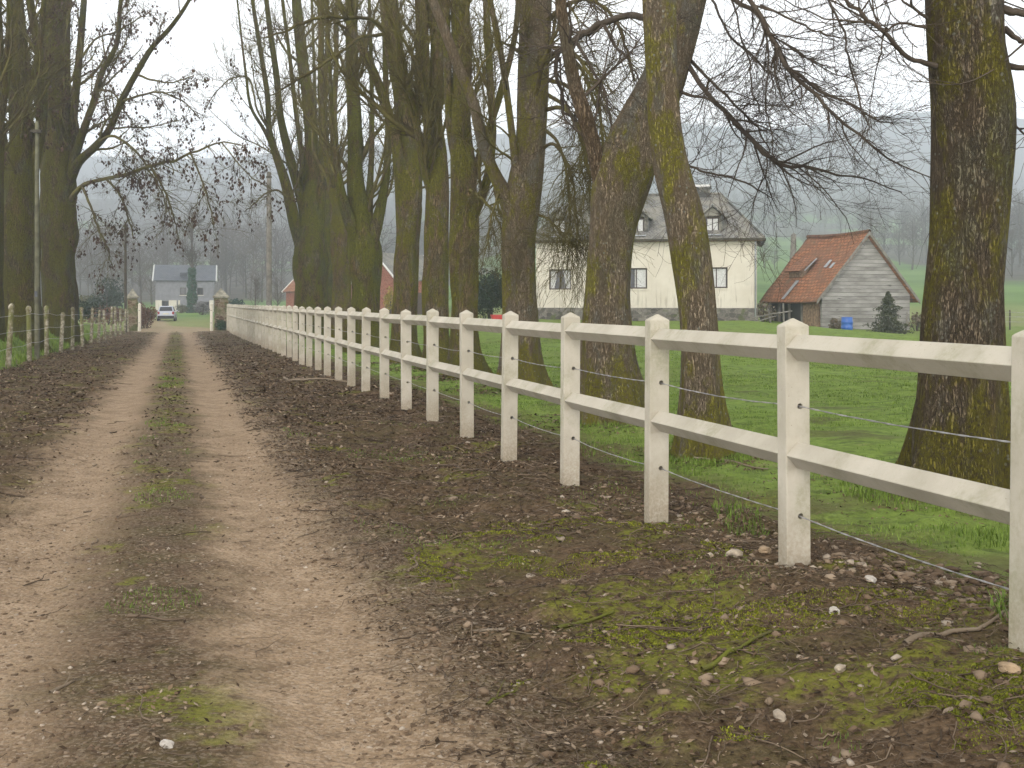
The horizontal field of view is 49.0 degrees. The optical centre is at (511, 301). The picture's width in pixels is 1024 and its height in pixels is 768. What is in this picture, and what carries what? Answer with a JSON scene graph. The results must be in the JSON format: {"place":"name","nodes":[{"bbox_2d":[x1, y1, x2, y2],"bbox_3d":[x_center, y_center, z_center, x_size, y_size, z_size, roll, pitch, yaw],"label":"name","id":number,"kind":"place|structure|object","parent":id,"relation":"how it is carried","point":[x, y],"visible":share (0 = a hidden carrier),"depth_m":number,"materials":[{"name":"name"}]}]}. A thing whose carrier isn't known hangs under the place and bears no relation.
{"place":"outdoors","nodes":[
{"label":"outdoors","id":0,"kind":"place"},
{"bbox_2d":[0,329,153,466],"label":"verge","id":1,"kind":"structure","parent":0,"point":[25,442],"depth_m":21.18,"materials":[{"name":"soil"}]},
{"bbox_2d":[30,121,41,359],"bbox_3d":[-13.523,-1.511,31.986,0.300,7.284,0.169,0,0,0],"label":"utility pole","id":2,"kind":"object","parent":1,"relation":"on","point":[36,131],"visible":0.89,"depth_m":31.95,"materials":[{"name":"grey wood"}]},
{"bbox_2d":[0,328,100,369],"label":"grass","id":3,"kind":"structure","parent":1,"relation":"on","point":[56,349],"depth_m":33.57,"materials":[{"name":"plant"}]},
{"bbox_2d":[0,304,128,368],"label":"post and wire fence","id":4,"kind":"object","parent":1,"relation":"on","point":[10,316],"visible":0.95,"depth_m":36.66,"materials":[{"name":"wood"}]},
{"bbox_2d":[124,223,126,332],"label":"utility pole","id":5,"kind":"object","parent":1,"relation":"on","point":[125,275],"visible":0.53,"depth_m":67.93,"materials":[{"name":"wood"}]},
{"bbox_2d":[127,289,138,330],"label":"gate pillar","id":6,"kind":"structure","parent":1,"relation":"on","point":[132,301],"depth_m":72.72,"materials":[{"name":"stone"}]},
{"bbox_2d":[138,303,141,330],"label":"gate post","id":7,"kind":"object","parent":1,"relation":"on","point":[139,316],"visible":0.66,"depth_m":72.33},
{"bbox_2d":[0,360,1023,767],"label":"fallen twigs","id":8,"kind":"object","parent":1,"relation":"on","point":[592,632],"visible":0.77,"depth_m":5.61,"materials":[{"name":"wood"}]},
{"bbox_2d":[2,350,1022,758],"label":"weeds","id":9,"kind":"object","parent":1,"relation":"on","point":[364,524],"visible":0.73,"depth_m":7.12,"materials":[{"name":"green plant"}]},
{"bbox_2d":[113,318,213,329],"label":"driveway","id":10,"kind":"structure","parent":0,"point":[180,324],"depth_m":90.14,"materials":[{"name":"gravel"}]},
{"bbox_2d":[137,302,157,328],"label":"hedge","id":11,"kind":"object","parent":10,"relation":"on","point":[148,313],"visible":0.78,"depth_m":79.16,"materials":[{"name":"brown plant"}]},
{"bbox_2d":[157,306,177,320],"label":"parked car","id":12,"kind":"object","parent":10,"relation":"on","point":[166,312],"visible":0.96,"depth_m":100.29,"materials":[{"name":"silver metal"}]},
{"bbox_2d":[0,329,566,767],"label":"dirt track","id":13,"kind":"structure","parent":0,"point":[293,725],"depth_m":5.50,"materials":[{"name":"soil"}]},
{"bbox_2d":[48,674,82,693],"bbox_3d":[-1.777,1.509,4.465,0.042,0.039,0.180,0,0,24],"label":"fallen stick","id":14,"kind":"object","parent":13,"relation":"on","point":[61,686],"visible":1,"depth_m":4.44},
{"bbox_2d":[127,610,184,620],"bbox_3d":[-1.666,1.514,5.326,0.322,0.083,0.099,0,0,0],"label":"fallen stick","id":15,"kind":"object","parent":13,"relation":"on","point":[147,616],"visible":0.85,"depth_m":5.32,"materials":[{"name":"wood"}]},
{"bbox_2d":[160,739,173,748],"bbox_3d":[-1.161,1.491,3.787,0.048,0.026,0.037,15,10,3],"label":"loose stone","id":16,"kind":"object","parent":13,"relation":"on","point":[169,744],"visible":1,"depth_m":3.78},
{"bbox_2d":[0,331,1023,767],"bbox_3d":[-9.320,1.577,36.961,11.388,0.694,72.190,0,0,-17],"label":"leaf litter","id":17,"kind":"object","parent":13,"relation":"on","point":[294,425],"visible":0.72,"depth_m":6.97,"materials":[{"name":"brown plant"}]},
{"bbox_2d":[0,240,1023,623],"bbox_3d":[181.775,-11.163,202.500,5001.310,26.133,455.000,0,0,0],"label":"ground","id":18,"kind":"structure","parent":0,"point":[854,440],"depth_m":15.17,"materials":[{"name":"plant"}]},
{"bbox_2d":[0,0,51,341],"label":"roadside tree","id":19,"kind":"object","parent":18,"relation":"on","point":[7,55],"visible":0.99,"depth_m":33.02,"materials":[{"name":"brown plant"}]},
{"bbox_2d":[3,0,104,351],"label":"roadside tree","id":20,"kind":"object","parent":18,"relation":"on","point":[19,232],"visible":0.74,"depth_m":36.56,"materials":[{"name":"brown plant"}]},
{"bbox_2d":[79,295,92,307],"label":"hedge","id":21,"kind":"object","parent":18,"relation":"on","point":[82,299],"visible":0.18,"depth_m":117.49,"materials":[{"name":"green plant"}]},
{"bbox_2d":[78,295,109,323],"bbox_3d":[-24.670,0.199,64.150,3.571,2.250,3.436,0,0,0],"label":"dark bush","id":22,"kind":"object","parent":18,"relation":"on","point":[86,312],"visible":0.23,"depth_m":63.63,"materials":[{"name":"green plant"}]},
{"bbox_2d":[83,305,123,324],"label":"hedge","id":23,"kind":"object","parent":18,"relation":"on","point":[108,313],"visible":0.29,"depth_m":87.88,"materials":[{"name":"brown plant"}]},
{"bbox_2d":[87,275,123,316],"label":"evergreen bush","id":24,"kind":"object","parent":18,"relation":"on","point":[112,297],"visible":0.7,"depth_m":111.73,"materials":[{"name":"green plant"}]},
{"bbox_2d":[108,257,133,296],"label":"bare tree","id":25,"kind":"object","parent":18,"relation":"on","point":[117,273],"visible":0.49,"depth_m":149.89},
{"bbox_2d":[117,246,154,303],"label":"bare tree","id":26,"kind":"object","parent":18,"relation":"on","point":[140,272],"visible":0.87,"depth_m":169.97,"materials":[{"name":"plant"}]},
{"bbox_2d":[136,249,163,304],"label":"bare tree","id":27,"kind":"object","parent":18,"relation":"on","point":[151,288],"visible":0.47,"depth_m":189.76,"materials":[{"name":"plant"}]},
{"bbox_2d":[5,0,309,344],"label":"roadside tree","id":28,"kind":"object","parent":18,"relation":"on","point":[63,159],"visible":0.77,"depth_m":44.95,"materials":[{"name":"brown plant"}]},
{"bbox_2d":[163,235,196,264],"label":"bare tree","id":29,"kind":"object","parent":18,"relation":"on","point":[182,258],"visible":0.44,"depth_m":214.99,"materials":[{"name":"plant"}]},
{"bbox_2d":[175,304,187,312],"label":"shrub","id":30,"kind":"object","parent":18,"relation":"on","point":[183,308],"visible":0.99,"depth_m":137.93,"materials":[{"name":"green plant"}]},
{"bbox_2d":[152,264,217,311],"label":"slate house","id":31,"kind":"structure","parent":18,"relation":"on","point":[171,288],"depth_m":151.24,"materials":[{"name":"white paint"}]},
{"bbox_2d":[179,288,186,295],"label":"window","id":32,"kind":"structure","parent":31,"relation":"in","point":[182,290],"depth_m":151.00,"materials":[{"name":"brown paint"}]},
{"bbox_2d":[176,204,205,312],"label":"ivy clad tree","id":33,"kind":"object","parent":18,"relation":"on","point":[191,293],"visible":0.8,"depth_m":139.78,"materials":[{"name":"green plant"}]},
{"bbox_2d":[192,301,209,314],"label":"shrub","id":34,"kind":"object","parent":18,"relation":"on","point":[201,307],"visible":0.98,"depth_m":125.70,"materials":[{"name":"grey plant"}]},
{"bbox_2d":[196,238,224,284],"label":"bare tree","id":35,"kind":"object","parent":18,"relation":"on","point":[212,262],"visible":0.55,"depth_m":200.10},
{"bbox_2d":[211,214,244,294],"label":"bare tree","id":36,"kind":"object","parent":18,"relation":"on","point":[225,269],"visible":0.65,"depth_m":224.77,"materials":[{"name":"plant"}]},
{"bbox_2d":[229,298,244,304],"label":"evergreen bush","id":37,"kind":"object","parent":18,"relation":"on","point":[236,301],"visible":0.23,"depth_m":95.94,"materials":[{"name":"green plant"}]},
{"bbox_2d":[233,239,257,297],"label":"bare tree","id":38,"kind":"object","parent":18,"relation":"on","point":[241,266],"visible":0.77,"depth_m":209.87,"materials":[{"name":"plant"}]},
{"bbox_2d":[246,273,263,305],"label":"bare tree","id":39,"kind":"object","parent":18,"relation":"on","point":[256,287],"visible":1,"depth_m":119.98,"materials":[{"name":"plant"}]},
{"bbox_2d":[247,253,274,301],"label":"bare tree","id":40,"kind":"object","parent":18,"relation":"on","point":[262,271],"visible":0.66,"depth_m":189.76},
{"bbox_2d":[266,172,271,318],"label":"utility pole","id":41,"kind":"object","parent":18,"relation":"on","point":[268,265],"visible":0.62,"depth_m":65.87,"materials":[{"name":"wood"}]},
{"bbox_2d":[189,0,368,338],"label":"roadside tree","id":42,"kind":"object","parent":18,"relation":"on","point":[310,258],"visible":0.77,"depth_m":46.50,"materials":[{"name":"brown plant"}]},
{"bbox_2d":[272,270,286,305],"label":"bare tree","id":43,"kind":"object","parent":18,"relation":"on","point":[276,295],"visible":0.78,"depth_m":129.92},
{"bbox_2d":[281,279,351,308],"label":"brick house","id":44,"kind":"structure","parent":18,"relation":"on","point":[289,289],"depth_m":117.37,"materials":[{"name":"red ceramic"}]},
{"bbox_2d":[271,0,369,307],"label":"roadside tree","id":45,"kind":"object","parent":18,"relation":"on","point":[327,231],"visible":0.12,"depth_m":55.65,"materials":[{"name":"brown plant"}]},
{"bbox_2d":[276,0,380,339],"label":"roadside tree","id":46,"kind":"object","parent":18,"relation":"on","point":[341,292],"visible":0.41,"depth_m":40.82,"materials":[{"name":"brown plant"}]},
{"bbox_2d":[293,0,414,352],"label":"roadside tree","id":47,"kind":"object","parent":18,"relation":"on","point":[363,222],"visible":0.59,"depth_m":35.70,"materials":[{"name":"brown plant"}]},
{"bbox_2d":[223,0,509,362],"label":"roadside tree","id":48,"kind":"object","parent":18,"relation":"on","point":[408,180],"visible":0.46,"depth_m":28.67,"materials":[{"name":"brown plant"}]},
{"bbox_2d":[383,286,392,313],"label":"shrub","id":49,"kind":"object","parent":18,"relation":"on","point":[389,300],"visible":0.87,"depth_m":89.90,"materials":[{"name":"yellow plant"}]},
{"bbox_2d":[317,0,473,367],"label":"roadside tree","id":50,"kind":"object","parent":18,"relation":"on","point":[432,157],"visible":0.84,"depth_m":25.72,"materials":[{"name":"brown plant"}]},
{"bbox_2d":[380,252,423,313],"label":"brick house","id":51,"kind":"structure","parent":18,"relation":"on","point":[387,272],"depth_m":100.71,"materials":[{"name":"red brick"}]},
{"bbox_2d":[417,280,421,314],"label":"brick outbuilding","id":52,"kind":"structure","parent":18,"relation":"on","point":[419,308],"depth_m":97.02,"materials":[{"name":"red brick"}]},
{"bbox_2d":[417,293,421,314],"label":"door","id":53,"kind":"structure","parent":52,"relation":"in","point":[419,306],"depth_m":97.02,"materials":[{"name":"grey paint"}]},
{"bbox_2d":[411,0,556,377],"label":"roadside tree","id":54,"kind":"object","parent":18,"relation":"on","point":[468,199],"visible":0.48,"depth_m":22.77,"materials":[{"name":"brown plant"}]},
{"bbox_2d":[478,267,501,318],"bbox_3d":[-1.166,-0.381,59.907,2.038,2.972,1.772,0,0,0],"label":"evergreen bush","id":55,"kind":"object","parent":18,"relation":"on","point":[487,302],"visible":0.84,"depth_m":59.59,"materials":[{"name":"green plant"}]},
{"bbox_2d":[39,174,1023,301],"bbox_3d":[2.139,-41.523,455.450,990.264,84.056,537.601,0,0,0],"label":"bare woodland","id":56,"kind":"object","parent":18,"relation":"on","point":[257,235],"visible":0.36,"depth_m":376.95,"materials":[{"name":"plant"}]},
{"bbox_2d":[380,0,705,388],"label":"roadside tree","id":57,"kind":"object","parent":18,"relation":"on","point":[518,198],"visible":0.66,"depth_m":19.05,"materials":[{"name":"brown plant"}]},
{"bbox_2d":[536,184,765,320],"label":"cream house","id":58,"kind":"structure","parent":18,"relation":"on","point":[655,292],"depth_m":63.09,"materials":[{"name":"paint"}]},
{"bbox_2d":[547,269,571,290],"bbox_3d":[2.751,-1.248,64.210,1.440,1.245,0.250,0,0,11],"label":"window","id":59,"kind":"structure","parent":58,"relation":"in","point":[555,286],"depth_m":64.30,"materials":[{"name":"glass"}]},
{"bbox_2d":[630,268,648,289],"bbox_3d":[7.002,-1.288,63.383,1.400,1.245,0.250,0,0,11],"label":"window","id":60,"kind":"structure","parent":58,"relation":"in","point":[640,273],"depth_m":63.43,"materials":[{"name":"glass"}]},
{"bbox_2d":[636,218,643,230],"bbox_3d":[7.103,-4.260,63.593,0.760,0.940,0.080,0,0,11],"label":"dormer window","id":61,"kind":"structure","parent":58,"relation":"in","point":[640,226],"depth_m":63.55,"materials":[{"name":"glass"}]},
{"bbox_2d":[706,217,718,229],"bbox_3d":[11.205,-4.260,62.795,0.760,0.940,0.080,0,0,11],"label":"dormer window","id":62,"kind":"structure","parent":58,"relation":"in","point":[710,220],"depth_m":62.78,"materials":[{"name":"glass"}]},
{"bbox_2d":[713,267,728,289],"bbox_3d":[11.365,-1.308,62.535,1.390,1.245,0.250,0,0,11],"label":"window","id":63,"kind":"structure","parent":58,"relation":"in","point":[719,275],"depth_m":62.56,"materials":[{"name":"glass"}]},
{"bbox_2d":[642,0,740,461],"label":"roadside tree","id":64,"kind":"object","parent":18,"relation":"on","point":[688,238],"visible":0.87,"depth_m":10.86,"materials":[{"name":"brown plant"}]},
{"bbox_2d":[674,457,767,468],"bbox_3d":[1.980,1.518,10.605,0.132,0.073,1.122,0,0,-43],"label":"fallen stick","id":65,"kind":"object","parent":18,"relation":"on","point":[733,462],"visible":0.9,"depth_m":10.52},
{"bbox_2d":[469,0,1023,425],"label":"roadside tree","id":66,"kind":"object","parent":18,"relation":"on","point":[621,168],"visible":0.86,"depth_m":13.57,"materials":[{"name":"brown plant"}]},
{"bbox_2d":[759,238,771,267],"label":"bare tree","id":67,"kind":"object","parent":18,"relation":"on","point":[767,245],"visible":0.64,"depth_m":234.89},
{"bbox_2d":[757,301,781,321],"bbox_3d":[14.087,0.494,62.495,1.821,1.236,1.553,0,0,0],"label":"dry brushwood","id":68,"kind":"object","parent":18,"relation":"on","point":[766,306],"visible":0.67,"depth_m":62.40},
{"bbox_2d":[752,303,791,322],"bbox_3d":[13.662,0.683,59.156,2.141,1.266,0.382,0,0,0],"label":"broken rail pen","id":69,"kind":"object","parent":18,"relation":"on","point":[769,314],"visible":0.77,"depth_m":59.08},
{"bbox_2d":[769,246,780,269],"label":"bare tree","id":70,"kind":"object","parent":18,"relation":"on","point":[774,260],"visible":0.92,"depth_m":227.95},
{"bbox_2d":[790,233,795,258],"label":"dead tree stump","id":71,"kind":"object","parent":18,"relation":"on","point":[793,247],"visible":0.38,"depth_m":81.81,"materials":[{"name":"wood"}]},
{"bbox_2d":[797,224,810,242],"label":"bare tree","id":72,"kind":"object","parent":18,"relation":"on","point":[805,235],"visible":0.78,"depth_m":329.94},
{"bbox_2d":[828,318,840,328],"bbox_3d":[16.834,1.207,58.524,0.689,0.877,0.830,0,0,-43],"label":"dry brushwood","id":73,"kind":"object","parent":18,"relation":"on","point":[837,325],"visible":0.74,"depth_m":58.38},
{"bbox_2d":[759,229,919,329],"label":"wooden barn","id":74,"kind":"structure","parent":18,"relation":"on","point":[825,287],"depth_m":61.29,"materials":[{"name":"grey wood"}]},
{"bbox_2d":[771,303,800,321],"bbox_3d":[15.526,0.712,63.251,0.060,2.180,3.270,0,0,-20],"label":"doorway","id":75,"kind":"structure","parent":74,"relation":"in","point":[796,308],"depth_m":63.24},
{"bbox_2d":[841,317,852,329],"bbox_3d":[15.796,1.064,53.000,0.560,0.715,0.560,0,0,0],"label":"plastic barrel","id":76,"kind":"object","parent":18,"relation":"on","point":[846,323],"visible":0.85,"depth_m":52.78,"materials":[{"name":"plastic"}]},
{"bbox_2d":[859,210,884,241],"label":"bare tree","id":77,"kind":"object","parent":18,"relation":"on","point":[871,222],"visible":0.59,"depth_m":210.07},
{"bbox_2d":[738,0,1023,502],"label":"roadside tree","id":78,"kind":"object","parent":18,"relation":"on","point":[970,66],"visible":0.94,"depth_m":8.35,"materials":[{"name":"brown plant"}]},
{"bbox_2d":[875,225,894,255],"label":"bare tree","id":79,"kind":"object","parent":18,"relation":"on","point":[884,243],"visible":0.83,"depth_m":229.40,"materials":[{"name":"plant"}]},
{"bbox_2d":[862,291,912,333],"bbox_3d":[19.217,0.580,56.992,2.622,2.304,2.679,0,0,0],"label":"young spruce","id":80,"kind":"object","parent":18,"relation":"on","point":[887,300],"visible":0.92,"depth_m":56.82,"materials":[{"name":"plant"}]},
{"bbox_2d":[890,219,909,264],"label":"bare tree","id":81,"kind":"object","parent":18,"relation":"on","point":[899,246],"visible":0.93,"depth_m":249.89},
{"bbox_2d":[901,221,923,269],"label":"bare tree","id":82,"kind":"object","parent":18,"relation":"on","point":[912,234],"visible":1,"depth_m":224.76,"materials":[{"name":"plant"}]},
{"bbox_2d":[907,312,920,330],"bbox_3d":[22.031,1.116,61.096,1.050,1.178,1.053,0,0,-24],"label":"dry brushwood","id":83,"kind":"object","parent":18,"relation":"on","point":[917,320],"visible":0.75,"depth_m":61.01,"materials":[{"name":"plant"}]},
{"bbox_2d":[913,206,929,262],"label":"bare tree","id":84,"kind":"object","parent":18,"relation":"on","point":[924,218],"visible":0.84,"depth_m":259.85,"materials":[{"name":"plant"}]},
{"bbox_2d":[1007,215,1020,252],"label":"bare tree","id":85,"kind":"object","parent":18,"relation":"on","point":[1011,230],"visible":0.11,"depth_m":229.15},
{"bbox_2d":[1007,224,1023,275],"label":"bare tree","id":86,"kind":"object","parent":18,"relation":"on","point":[1010,247],"visible":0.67,"depth_m":199.73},
{"bbox_2d":[1010,189,1023,266],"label":"bare tree","id":87,"kind":"object","parent":18,"relation":"on","point":[1018,213],"visible":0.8,"depth_m":239.90,"materials":[{"name":"plant"}]},
{"bbox_2d":[1013,225,1023,264],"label":"bare tree","id":88,"kind":"object","parent":18,"relation":"on","point":[1021,245],"visible":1,"depth_m":190.32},
{"bbox_2d":[2,0,1023,158],"label":"sky","id":89,"kind":"structure","parent":0,"point":[199,24],"materials":[{"name":"white"}]},
{"bbox_2d":[39,112,1023,259],"bbox_3d":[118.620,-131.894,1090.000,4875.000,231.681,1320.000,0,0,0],"label":"hills","id":90,"kind":"structure","parent":0,"point":[503,167],"depth_m":1061.68,"materials":[{"name":"soil"}]},
{"bbox_2d":[39,101,1023,201],"bbox_3d":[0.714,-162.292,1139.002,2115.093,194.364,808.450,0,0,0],"label":"distant woodland","id":91,"kind":"object","parent":90,"relation":"on","point":[277,179],"visible":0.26,"depth_m":1045.63,"materials":[{"name":"plant"}]},
{"bbox_2d":[196,329,1023,767],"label":"verge","id":92,"kind":"structure","parent":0,"point":[552,549],"depth_m":4.91,"materials":[{"name":"soil"}]},
{"bbox_2d":[210,303,212,330],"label":"gate post","id":93,"kind":"object","parent":92,"relation":"on","point":[211,316],"visible":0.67,"depth_m":71.92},
{"bbox_2d":[214,319,226,330],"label":"ivy","id":94,"kind":"object","parent":92,"relation":"on","point":[223,326],"visible":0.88,"depth_m":72.50,"materials":[{"name":"green plant"}]},
{"bbox_2d":[213,289,228,330],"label":"gate pillar","id":95,"kind":"structure","parent":92,"relation":"on","point":[220,296],"depth_m":72.78,"materials":[{"name":"stone"}]},
{"bbox_2d":[283,377,346,381],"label":"fallen stick","id":96,"kind":"object","parent":92,"relation":"on","point":[294,379],"visible":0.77,"depth_m":21.52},
{"bbox_2d":[0,425,1011,767],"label":"gravel","id":97,"kind":"structure","parent":92,"relation":"on","point":[904,577],"depth_m":5.27,"materials":[{"name":"gravel"}]},
{"bbox_2d":[474,620,540,633],"bbox_3d":[-0.021,1.476,5.078,0.319,0.067,0.376,0,0,0],"label":"fallen stick","id":98,"kind":"object","parent":92,"relation":"on","point":[491,629],"visible":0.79,"depth_m":5.02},
{"bbox_2d":[485,679,530,704],"bbox_3d":[-0.029,1.493,4.291,0.221,0.079,0.070,0,0,-40],"label":"fallen stick","id":99,"kind":"object","parent":92,"relation":"on","point":[490,701],"visible":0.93,"depth_m":4.29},
{"bbox_2d":[556,611,614,629],"bbox_3d":[0.320,1.494,5.252,0.341,0.069,0.113,0,0,-36],"label":"fallen stick","id":100,"kind":"object","parent":92,"relation":"on","point":[584,621],"visible":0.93,"depth_m":5.22,"materials":[{"name":"wood"}]},
{"bbox_2d":[226,304,1023,652],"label":"post and rail fence","id":101,"kind":"object","parent":92,"relation":"on","point":[792,346],"visible":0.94,"depth_m":6.88,"materials":[{"name":"beige paint"}]},
{"bbox_2d":[402,516,1023,767],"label":"moss","id":102,"kind":"object","parent":92,"relation":"on","point":[902,684],"visible":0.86,"depth_m":4.90,"materials":[{"name":"plant"}]},
{"bbox_2d":[726,549,742,557],"bbox_3d":[1.183,1.347,6.007,0.076,0.056,0.100,13,-28,-32],"label":"loose stone","id":103,"kind":"object","parent":92,"relation":"on","point":[734,553],"visible":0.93,"depth_m":5.97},
{"bbox_2d":[700,628,782,671],"bbox_3d":[0.930,1.435,4.645,0.534,0.101,0.114,0,0,-45],"label":"fallen stick","id":104,"kind":"object","parent":92,"relation":"on","point":[714,663],"visible":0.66,"depth_m":4.52,"materials":[{"name":"wood"}]},
{"bbox_2d":[758,545,770,553],"bbox_3d":[1.396,1.368,6.192,0.067,0.052,0.082,-2,-6,-10],"label":"loose stone","id":105,"kind":"object","parent":92,"relation":"on","point":[762,549],"visible":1,"depth_m":6.17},
{"bbox_2d":[773,709,786,721],"bbox_3d":[0.931,1.440,3.906,0.038,0.038,0.071,-20,21,-13],"label":"loose stone","id":106,"kind":"object","parent":92,"relation":"on","point":[779,714],"visible":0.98,"depth_m":3.89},
{"bbox_2d":[834,664,845,672],"bbox_3d":[1.207,1.351,4.142,0.037,0.035,0.064,-21,-25,-16],"label":"loose stone","id":107,"kind":"object","parent":92,"relation":"on","point":[839,668],"visible":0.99,"depth_m":4.12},
{"bbox_2d":[865,575,876,582],"bbox_3d":[1.756,1.363,5.500,0.059,0.046,0.085,0,3,3],"label":"loose stone","id":108,"kind":"object","parent":92,"relation":"on","point":[871,578],"visible":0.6,"depth_m":5.49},
{"bbox_2d":[902,609,1006,645],"bbox_3d":[1.801,1.320,4.563,0.730,0.057,0.143,0,0,-30],"label":"fallen stick","id":109,"kind":"object","parent":92,"relation":"on","point":[943,633],"visible":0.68,"depth_m":4.52,"materials":[{"name":"wood"}]},
{"bbox_2d":[998,661,1020,674],"bbox_3d":[1.736,1.277,3.922,0.076,0.044,0.070,-2,-8,24],"label":"loose stone","id":110,"kind":"object","parent":92,"relation":"on","point":[1009,667],"visible":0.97,"depth_m":3.90,"materials":[{"name":"stone"}]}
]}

